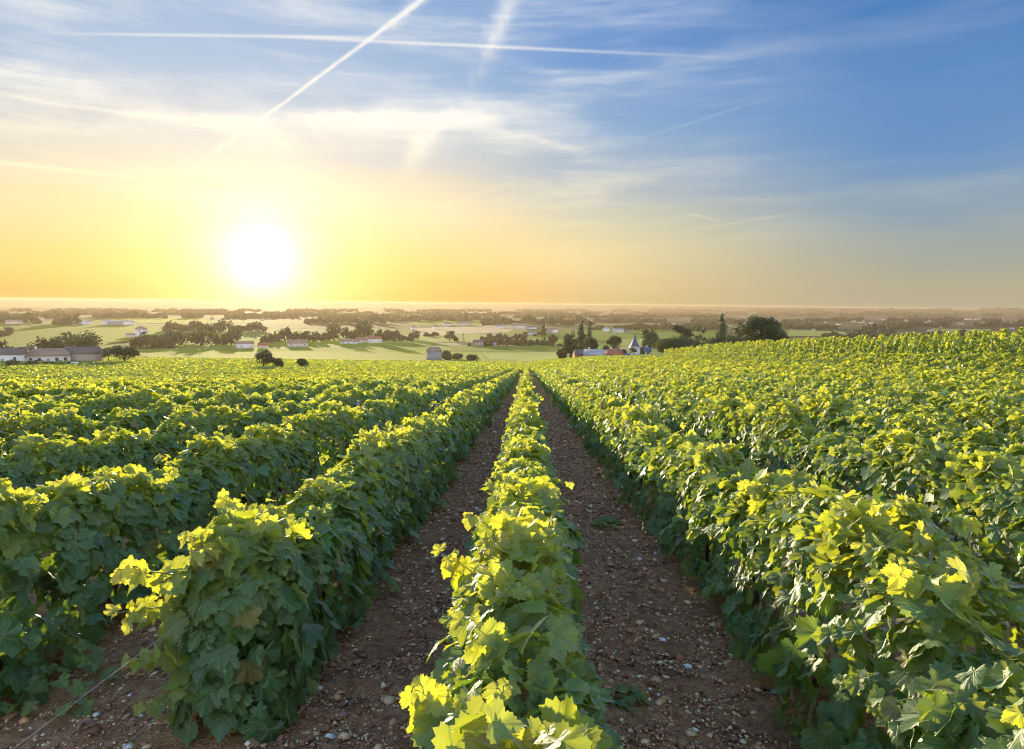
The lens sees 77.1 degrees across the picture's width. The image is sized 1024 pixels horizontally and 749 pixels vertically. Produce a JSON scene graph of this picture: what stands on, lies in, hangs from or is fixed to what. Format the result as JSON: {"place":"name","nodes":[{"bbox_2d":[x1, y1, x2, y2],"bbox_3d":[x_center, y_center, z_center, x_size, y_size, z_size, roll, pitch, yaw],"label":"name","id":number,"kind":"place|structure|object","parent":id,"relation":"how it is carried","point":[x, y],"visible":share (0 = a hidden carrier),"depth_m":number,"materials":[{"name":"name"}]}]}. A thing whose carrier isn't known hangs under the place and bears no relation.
{"place":"outdoors","nodes":[
{"label":"outdoors","id":0,"kind":"place"},
{"bbox_2d":[0,325,120,348],"bbox_3d":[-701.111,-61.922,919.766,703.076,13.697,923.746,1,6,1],"label":"field","id":1,"kind":"structure","parent":0,"point":[22,335],"depth_m":974.90,"materials":[{"name":"plant"}]},
{"bbox_2d":[81,325,160,340],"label":"field","id":2,"kind":"structure","parent":0,"point":[112,333],"depth_m":1079.91,"materials":[{"name":"plant"}]},
{"bbox_2d":[122,318,205,323],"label":"field","id":3,"kind":"structure","parent":0,"point":[163,320],"depth_m":1710.70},
{"bbox_2d":[130,338,433,346],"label":"field","id":4,"kind":"structure","parent":0,"point":[330,342],"depth_m":774.43,"materials":[{"name":"plant"}]},
{"bbox_2d":[146,323,242,345],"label":"woods","id":5,"kind":"object","parent":4,"relation":"on","point":[200,337],"visible":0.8,"depth_m":719.39,"materials":[{"name":"green plant"}]},
{"bbox_2d":[135,347,538,361],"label":"field","id":6,"kind":"structure","parent":0,"point":[405,353],"depth_m":563.89,"materials":[{"name":"plant"}]},
{"bbox_2d":[382,334,486,342],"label":"field","id":7,"kind":"structure","parent":0,"point":[443,339],"depth_m":923.55,"materials":[{"name":"plant"}]},
{"bbox_2d":[408,320,481,325],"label":"field","id":8,"kind":"structure","parent":0,"point":[474,322],"depth_m":1758.17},
{"bbox_2d":[415,325,525,335],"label":"stubble field","id":9,"kind":"structure","parent":0,"point":[472,329],"depth_m":1287.80,"materials":[{"name":"plant"}]},
{"bbox_2d":[480,314,596,325],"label":"woods","id":10,"kind":"object","parent":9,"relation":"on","point":[530,319],"visible":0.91,"depth_m":1697.48,"materials":[{"name":"green plant"}]},
{"bbox_2d":[450,346,558,351],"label":"field","id":11,"kind":"structure","parent":0,"point":[491,349],"depth_m":696.86,"materials":[{"name":"plant"}]},
{"bbox_2d":[0,299,1023,748],"bbox_3d":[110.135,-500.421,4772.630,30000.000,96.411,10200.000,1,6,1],"label":"ground","id":12,"kind":"structure","parent":0,"point":[160,737],"depth_m":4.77,"materials":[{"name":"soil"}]},
{"bbox_2d":[0,348,29,361],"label":"house","id":13,"kind":"structure","parent":12,"relation":"on","point":[16,354],"depth_m":252.17,"materials":[{"name":"paint"}]},
{"bbox_2d":[0,312,41,323],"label":"woods","id":14,"kind":"object","parent":12,"relation":"on","point":[27,317],"visible":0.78,"depth_m":1406.81,"materials":[{"name":"green plant"}]},
{"bbox_2d":[25,346,70,361],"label":"house","id":15,"kind":"structure","parent":12,"relation":"on","point":[49,354],"depth_m":258.97,"materials":[{"name":"beige tile"}]},
{"bbox_2d":[0,661,120,717],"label":"weed","id":16,"kind":"object","parent":12,"relation":"on","point":[38,683],"visible":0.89,"depth_m":3.65,"materials":[{"name":"green plant"}]},
{"bbox_2d":[51,313,81,324],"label":"woods","id":17,"kind":"object","parent":12,"relation":"on","point":[69,319],"visible":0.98,"depth_m":1325.81,"materials":[{"name":"green plant"}]},
{"bbox_2d":[26,330,111,355],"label":"woods","id":18,"kind":"object","parent":12,"relation":"on","point":[87,341],"visible":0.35,"depth_m":432.92,"materials":[{"name":"green plant"}]},
{"bbox_2d":[49,331,98,347],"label":"woods","id":19,"kind":"object","parent":12,"relation":"on","point":[70,340],"visible":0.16,"depth_m":579.31,"materials":[{"name":"green plant"}]},
{"bbox_2d":[65,346,104,361],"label":"barn","id":20,"kind":"structure","parent":12,"relation":"on","point":[78,354],"depth_m":264.22,"materials":[{"name":"stone"}]},
{"bbox_2d":[107,345,140,360],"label":"broadleaf tree","id":21,"kind":"object","parent":12,"relation":"on","point":[129,351],"visible":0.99,"depth_m":266.13,"materials":[{"name":"green plant"}]},
{"bbox_2d":[0,310,263,318],"bbox_3d":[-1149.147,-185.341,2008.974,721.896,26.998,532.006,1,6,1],"label":"woods","id":22,"kind":"object","parent":12,"relation":"on","point":[109,315],"visible":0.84,"depth_m":1943.15,"materials":[{"name":"green plant"}]},
{"bbox_2d":[47,308,244,313],"bbox_3d":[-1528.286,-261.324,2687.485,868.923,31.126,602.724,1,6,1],"label":"woods","id":23,"kind":"object","parent":12,"relation":"on","point":[241,311],"visible":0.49,"depth_m":2612.86,"materials":[{"name":"green plant"}]},
{"bbox_2d":[129,329,174,347],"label":"woods","id":24,"kind":"object","parent":12,"relation":"on","point":[140,341],"visible":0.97,"depth_m":648.78,"materials":[{"name":"green plant"}]},
{"bbox_2d":[13,371,389,383],"bbox_3d":[-23.900,0.362,75.476,1.218,10.374,94.534,1,6,1],"label":"vine row","id":25,"kind":"object","parent":12,"relation":"on","point":[39,381],"visible":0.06,"depth_m":38.92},
{"bbox_2d":[3,370,419,390],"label":"vine row","id":26,"kind":"object","parent":12,"relation":"on","point":[89,379],"visible":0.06,"depth_m":31.95,"materials":[{"name":"plant"}]},
{"bbox_2d":[162,318,267,331],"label":"woods","id":27,"kind":"object","parent":12,"relation":"on","point":[222,326],"visible":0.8,"depth_m":1122.07,"materials":[{"name":"green plant"}]},
{"bbox_2d":[0,370,430,391],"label":"vine row","id":28,"kind":"object","parent":12,"relation":"on","point":[15,384],"visible":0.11,"depth_m":26.00,"materials":[{"name":"plant"}]},
{"bbox_2d":[0,370,439,392],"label":"vine row","id":29,"kind":"object","parent":12,"relation":"on","point":[69,386],"visible":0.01,"depth_m":27.01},
{"bbox_2d":[40,370,401,384],"bbox_3d":[-22.121,0.361,74.137,1.174,10.776,96.284,1,6,1],"label":"vine row","id":30,"kind":"object","parent":12,"relation":"on","point":[99,380],"visible":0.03,"depth_m":40.36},
{"bbox_2d":[1,369,447,412],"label":"vine row","id":31,"kind":"object","parent":12,"relation":"on","point":[23,392],"visible":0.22,"depth_m":22.65,"materials":[{"name":"plant"}]},
{"bbox_2d":[0,369,459,415],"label":"vine row","id":32,"kind":"object","parent":12,"relation":"on","point":[5,397],"visible":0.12,"depth_m":19.87,"materials":[{"name":"green plant"}]},
{"bbox_2d":[0,369,468,448],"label":"vine row","id":33,"kind":"object","parent":12,"relation":"on","point":[98,392],"visible":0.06,"depth_m":16.43,"materials":[{"name":"green plant"}]},
{"bbox_2d":[0,368,478,458],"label":"vine row","id":34,"kind":"object","parent":12,"relation":"on","point":[108,401],"visible":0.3,"depth_m":14.63,"materials":[{"name":"green plant"}]},
{"bbox_2d":[0,368,489,488],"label":"vine row","id":35,"kind":"object","parent":12,"relation":"on","point":[72,422],"visible":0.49,"depth_m":11.54,"materials":[{"name":"green plant"}]},
{"bbox_2d":[235,341,254,347],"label":"house","id":36,"kind":"structure","parent":12,"relation":"on","point":[244,344],"depth_m":665.49,"materials":[{"name":"paint"}]},
{"bbox_2d":[0,368,498,489],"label":"vine row","id":37,"kind":"object","parent":12,"relation":"on","point":[22,465],"visible":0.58,"depth_m":8.50,"materials":[{"name":"green plant"}]},
{"bbox_2d":[0,367,510,716],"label":"vine row","id":38,"kind":"object","parent":12,"relation":"on","point":[76,523],"visible":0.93,"depth_m":4.74,"materials":[{"name":"green plant"}]},
{"bbox_2d":[253,350,275,365],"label":"broadleaf tree","id":39,"kind":"object","parent":12,"relation":"on","point":[267,355],"visible":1,"depth_m":214.77,"materials":[{"name":"green plant"}]},
{"bbox_2d":[13,367,519,748],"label":"vine row","id":40,"kind":"object","parent":12,"relation":"on","point":[232,595],"visible":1,"depth_m":3.42,"materials":[{"name":"green plant"}]},
{"bbox_2d":[259,331,278,342],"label":"woods","id":41,"kind":"object","parent":12,"relation":"on","point":[270,338],"visible":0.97,"depth_m":793.48,"materials":[{"name":"green plant"}]},
{"bbox_2d":[287,339,307,346],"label":"house","id":42,"kind":"structure","parent":12,"relation":"on","point":[298,343],"depth_m":711.45,"materials":[{"name":"paint"}]},
{"bbox_2d":[275,326,321,340],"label":"woods","id":43,"kind":"object","parent":12,"relation":"on","point":[290,335],"visible":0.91,"depth_m":848.99,"materials":[{"name":"green plant"}]},
{"bbox_2d":[0,355,605,380],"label":"distant vines","id":44,"kind":"object","parent":12,"relation":"on","point":[148,368],"visible":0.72,"depth_m":196.70,"materials":[{"name":"green plant"}]},
{"bbox_2d":[264,312,418,317],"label":"woods","id":45,"kind":"object","parent":12,"relation":"on","point":[289,315],"visible":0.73,"depth_m":2206.13,"materials":[{"name":"green plant"}]},
{"bbox_2d":[303,315,386,323],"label":"woods","id":46,"kind":"object","parent":12,"relation":"on","point":[349,319],"visible":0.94,"depth_m":1626.02,"materials":[{"name":"green plant"}]},
{"bbox_2d":[319,320,393,340],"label":"woods","id":47,"kind":"object","parent":12,"relation":"on","point":[360,330],"visible":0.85,"depth_m":886.05,"materials":[{"name":"green plant"}]},
{"bbox_2d":[382,328,420,340],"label":"woods","id":48,"kind":"object","parent":12,"relation":"on","point":[413,335],"visible":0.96,"depth_m":889.99,"materials":[{"name":"green plant"}]},
{"bbox_2d":[426,346,441,359],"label":"stone hut","id":49,"kind":"object","parent":12,"relation":"on","point":[433,353],"visible":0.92,"depth_m":450.71,"materials":[{"name":"grey stone"}]},
{"bbox_2d":[385,314,492,321],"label":"woods","id":50,"kind":"object","parent":12,"relation":"on","point":[464,317],"visible":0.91,"depth_m":1941.20,"materials":[{"name":"green plant"}]},
{"bbox_2d":[422,311,494,316],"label":"woods","id":51,"kind":"object","parent":12,"relation":"on","point":[447,315],"visible":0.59,"depth_m":2689.92,"materials":[{"name":"green plant"}]},
{"bbox_2d":[39,453,901,748],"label":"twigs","id":52,"kind":"object","parent":12,"relation":"on","point":[381,669],"visible":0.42,"depth_m":3.98,"materials":[{"name":"wood"}]},
{"bbox_2d":[480,332,516,339],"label":"woods","id":53,"kind":"object","parent":12,"relation":"on","point":[490,336],"visible":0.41,"depth_m":902.27,"materials":[{"name":"green plant"}]},
{"bbox_2d":[0,310,1023,314],"bbox_3d":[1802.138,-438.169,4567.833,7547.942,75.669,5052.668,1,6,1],"label":"woods","id":54,"kind":"object","parent":12,"relation":"on","point":[1007,312],"visible":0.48,"depth_m":4097.03,"materials":[{"name":"green plant"}]},
{"bbox_2d":[472,334,555,345],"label":"woods","id":55,"kind":"object","parent":12,"relation":"on","point":[499,340],"visible":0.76,"depth_m":785.91,"materials":[{"name":"green plant"}]},
{"bbox_2d":[399,367,633,748],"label":"vine row","id":56,"kind":"object","parent":12,"relation":"on","point":[467,693],"visible":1,"depth_m":2.41,"materials":[{"name":"green plant"}]},
{"bbox_2d":[10,307,1023,311],"bbox_3d":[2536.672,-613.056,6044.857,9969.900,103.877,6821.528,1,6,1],"label":"woods","id":57,"kind":"object","parent":12,"relation":"on","point":[584,310],"visible":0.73,"depth_m":5256.49,"materials":[{"name":"green plant"}]},
{"bbox_2d":[561,335,579,357],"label":"broadleaf tree","id":58,"kind":"object","parent":12,"relation":"on","point":[568,343],"visible":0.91,"depth_m":326.72,"materials":[{"name":"green plant"}]},
{"bbox_2d":[572,320,587,354],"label":"conifer tree","id":59,"kind":"object","parent":12,"relation":"on","point":[581,337],"visible":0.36,"depth_m":396.01,"materials":[{"name":"green plant"}]},
{"bbox_2d":[582,338,598,348],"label":"broadleaf tree","id":60,"kind":"object","parent":12,"relation":"on","point":[593,344],"visible":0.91,"depth_m":355.89,"materials":[{"name":"green plant"}]},
{"bbox_2d":[583,347,606,356],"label":"house","id":61,"kind":"structure","parent":12,"relation":"on","point":[589,352],"depth_m":296.44,"materials":[{"name":"blue stone"}]},
{"bbox_2d":[589,515,624,527],"bbox_3d":[1.153,1.805,7.806,0.440,0.141,0.412,1,6,1],"label":"weed","id":62,"kind":"object","parent":12,"relation":"on","point":[603,520],"visible":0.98,"depth_m":7.81,"materials":[{"name":"green plant"}]},
{"bbox_2d":[606,335,621,347],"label":"broadleaf tree","id":63,"kind":"object","parent":12,"relation":"on","point":[614,340],"visible":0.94,"depth_m":413.05,"materials":[{"name":"green plant"}]},
{"bbox_2d":[604,347,623,355],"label":"house","id":64,"kind":"structure","parent":12,"relation":"on","point":[611,351],"depth_m":285.58,"materials":[{"name":"red tile"}]},
{"bbox_2d":[532,354,697,372],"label":"distant vines","id":65,"kind":"object","parent":12,"relation":"on","point":[613,358],"visible":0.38,"depth_m":157.73,"materials":[{"name":"green plant"}]},
{"bbox_2d":[592,324,643,329],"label":"woods","id":66,"kind":"object","parent":12,"relation":"on","point":[598,327],"visible":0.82,"depth_m":1394.44,"materials":[{"name":"green plant"}]},
{"bbox_2d":[513,313,724,317],"bbox_3d":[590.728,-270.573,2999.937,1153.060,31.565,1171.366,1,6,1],"label":"woods","id":67,"kind":"object","parent":12,"relation":"on","point":[631,316],"visible":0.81,"depth_m":2787.34,"materials":[{"name":"green plant"}]},
{"bbox_2d":[607,683,650,712],"bbox_3d":[0.668,1.898,3.769,0.254,0.113,0.250,-5,9,-44],"label":"weed","id":68,"kind":"object","parent":12,"relation":"on","point":[631,699],"visible":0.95,"depth_m":3.74,"materials":[{"name":"green plant"}]},
{"bbox_2d":[629,335,639,354],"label":"turret","id":69,"kind":"object","parent":12,"relation":"on","point":[635,345],"visible":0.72,"depth_m":315.02,"materials":[{"name":"paint"}]},
{"bbox_2d":[247,312,1023,316],"bbox_3d":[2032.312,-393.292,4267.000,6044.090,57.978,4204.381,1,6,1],"label":"woods","id":70,"kind":"object","parent":12,"relation":"on","point":[926,314],"visible":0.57,"depth_m":4276.18,"materials":[{"name":"green plant"}]},
{"bbox_2d":[640,328,660,348],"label":"broadleaf tree","id":71,"kind":"object","parent":12,"relation":"on","point":[649,336],"visible":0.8,"depth_m":369.63,"materials":[{"name":"green plant"}]},
{"bbox_2d":[618,320,728,329],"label":"woods","id":72,"kind":"object","parent":12,"relation":"on","point":[669,325],"visible":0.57,"depth_m":1469.41,"materials":[{"name":"green plant"}]},
{"bbox_2d":[654,335,702,351],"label":"bush","id":73,"kind":"object","parent":12,"relation":"on","point":[683,341],"visible":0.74,"depth_m":257.25,"materials":[{"name":"green plant"}]},
{"bbox_2d":[564,317,801,322],"bbox_3d":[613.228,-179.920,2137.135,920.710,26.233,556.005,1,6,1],"label":"woods","id":74,"kind":"object","parent":12,"relation":"on","point":[653,320],"visible":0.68,"depth_m":2093.61,"materials":[{"name":"green plant"}]},
{"bbox_2d":[673,324,694,337],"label":"tree","id":75,"kind":"object","parent":12,"relation":"on","point":[684,331],"visible":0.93,"depth_m":345.98,"materials":[{"name":"green plant"}]},
{"bbox_2d":[706,334,731,344],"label":"bush","id":76,"kind":"object","parent":12,"relation":"on","point":[718,339],"visible":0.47,"depth_m":283.92,"materials":[{"name":"green plant"}]},
{"bbox_2d":[715,312,727,335],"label":"poplar tree","id":77,"kind":"object","parent":12,"relation":"on","point":[722,330],"visible":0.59,"depth_m":312.09,"materials":[{"name":"green plant"}]},
{"bbox_2d":[724,334,746,343],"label":"bush","id":78,"kind":"object","parent":12,"relation":"on","point":[733,339],"visible":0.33,"depth_m":270.96,"materials":[{"name":"green plant"}]},
{"bbox_2d":[691,320,813,325],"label":"woods","id":79,"kind":"object","parent":12,"relation":"on","point":[782,322],"visible":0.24,"depth_m":1775.61,"materials":[{"name":"green plant"}]},
{"bbox_2d":[731,315,790,341],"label":"broadleaf tree","id":80,"kind":"object","parent":12,"relation":"on","point":[766,329],"visible":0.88,"depth_m":191.54,"materials":[{"name":"green plant"}]},
{"bbox_2d":[534,366,1023,748],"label":"vine row","id":81,"kind":"object","parent":12,"relation":"on","point":[802,528],"visible":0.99,"depth_m":3.10,"materials":[{"name":"green plant"}]},
{"bbox_2d":[546,365,1023,623],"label":"vine row","id":82,"kind":"object","parent":12,"relation":"on","point":[984,488],"visible":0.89,"depth_m":6.80,"materials":[{"name":"green plant"}]},
{"bbox_2d":[557,364,1023,522],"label":"vine row","id":83,"kind":"object","parent":12,"relation":"on","point":[826,408],"visible":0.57,"depth_m":11.02,"materials":[{"name":"green plant"}]},
{"bbox_2d":[569,363,1023,445],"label":"vine row","id":84,"kind":"object","parent":12,"relation":"on","point":[1010,422],"visible":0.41,"depth_m":13.18,"materials":[{"name":"green plant"}]},
{"bbox_2d":[581,362,1023,447],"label":"vine row","id":85,"kind":"object","parent":12,"relation":"on","point":[908,395],"visible":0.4,"depth_m":18.34,"materials":[{"name":"green plant"}]},
{"bbox_2d":[593,361,1023,424],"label":"vine row","id":86,"kind":"object","parent":12,"relation":"on","point":[867,384],"visible":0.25,"depth_m":22.95,"materials":[{"name":"green plant"}]},
{"bbox_2d":[605,361,1023,408],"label":"vine row","id":87,"kind":"object","parent":12,"relation":"on","point":[954,385],"visible":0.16,"depth_m":24.81,"materials":[{"name":"plant"}]},
{"bbox_2d":[615,359,1023,389],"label":"vine row","id":88,"kind":"object","parent":12,"relation":"on","point":[992,383],"visible":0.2,"depth_m":31.02,"materials":[{"name":"plant"}]},
{"bbox_2d":[626,358,1023,385],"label":"vine row","id":89,"kind":"object","parent":12,"relation":"on","point":[927,375],"visible":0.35,"depth_m":35.59,"materials":[{"name":"plant"}]},
{"bbox_2d":[638,358,1023,380],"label":"vine row","id":90,"kind":"object","parent":12,"relation":"on","point":[980,374],"visible":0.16,"depth_m":36.76,"materials":[{"name":"plant"}]},
{"bbox_2d":[651,358,1019,379],"bbox_3d":[24.146,-0.848,71.967,1.148,8.196,92.492,1,6,1],"label":"vine row","id":91,"kind":"object","parent":12,"relation":"on","point":[877,369],"visible":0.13,"depth_m":41.57,"materials":[{"name":"plant"}]},
{"bbox_2d":[660,356,1023,375],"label":"vine row","id":92,"kind":"object","parent":12,"relation":"on","point":[954,368],"visible":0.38,"depth_m":45.30,"materials":[{"name":"plant"}]},
{"bbox_2d":[663,327,1023,360],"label":"staked vine row","id":93,"kind":"object","parent":12,"relation":"on","point":[950,346],"visible":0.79,"depth_m":57.27,"materials":[{"name":"green plant"}]},
{"bbox_2d":[780,322,909,329],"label":"woods","id":94,"kind":"object","parent":12,"relation":"on","point":[903,325],"visible":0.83,"depth_m":1618.26,"materials":[{"name":"green plant"}]},
{"bbox_2d":[669,353,1023,372],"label":"vine row","id":95,"kind":"object","parent":12,"relation":"on","point":[940,363],"visible":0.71,"depth_m":47.62,"materials":[{"name":"plant"}]},
{"bbox_2d":[675,328,1018,359],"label":"staked vine row","id":96,"kind":"object","parent":12,"relation":"on","point":[987,333],"visible":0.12,"depth_m":59.55,"materials":[{"name":"plant"}]},
{"bbox_2d":[681,351,1023,373],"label":"vine row","id":97,"kind":"object","parent":12,"relation":"on","point":[963,357],"visible":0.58,"depth_m":50.06,"materials":[{"name":"plant"}]},
{"bbox_2d":[685,331,1022,354],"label":"staked vine row","id":98,"kind":"object","parent":12,"relation":"on","point":[963,337],"visible":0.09,"depth_m":59.41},
{"bbox_2d":[762,331,1017,351],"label":"staked vine row","id":99,"kind":"object","parent":12,"relation":"on","point":[993,336],"visible":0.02,"depth_m":57.41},
{"bbox_2d":[803,316,1023,321],"bbox_3d":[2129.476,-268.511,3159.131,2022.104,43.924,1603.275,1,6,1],"label":"woods","id":100,"kind":"object","parent":12,"relation":"on","point":[916,318],"visible":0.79,"depth_m":2689.37,"materials":[{"name":"green plant"}]},
{"bbox_2d":[821,329,1023,337],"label":"woods","id":101,"kind":"object","parent":12,"relation":"on","point":[962,332],"visible":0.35,"depth_m":1145.53,"materials":[{"name":"green plant"}]},
{"bbox_2d":[878,319,1023,326],"bbox_3d":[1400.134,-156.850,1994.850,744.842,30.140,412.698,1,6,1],"label":"woods","id":102,"kind":"object","parent":12,"relation":"on","point":[990,323],"visible":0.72,"depth_m":1928.09,"materials":[{"name":"green plant"}]},
{"bbox_2d":[0,0,1023,309],"label":"sky","id":103,"kind":"structure","parent":0,"point":[745,153],"materials":[{"name":"blue"}]},
{"bbox_2d":[482,352,567,360],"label":"field","id":104,"kind":"structure","parent":0,"point":[531,356],"depth_m":551.87,"materials":[{"name":"plant"}]},
{"bbox_2d":[502,330,610,348],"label":"field","id":105,"kind":"structure","parent":0,"point":[560,335],"depth_m":1019.09,"materials":[{"name":"plant"}]},
{"bbox_2d":[596,339,703,347],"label":"field","id":106,"kind":"structure","parent":0,"point":[626,342],"depth_m":893.79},
{"bbox_2d":[590,329,725,339],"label":"field","id":107,"kind":"structure","parent":0,"point":[601,334],"depth_m":1178.94,"materials":[{"name":"plant"}]},
{"bbox_2d":[785,330,845,335],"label":"field","id":108,"kind":"structure","parent":0,"point":[803,333],"depth_m":1314.48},
{"bbox_2d":[926,328,986,333],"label":"field","id":109,"kind":"structure","parent":0,"point":[952,331],"depth_m":1591.62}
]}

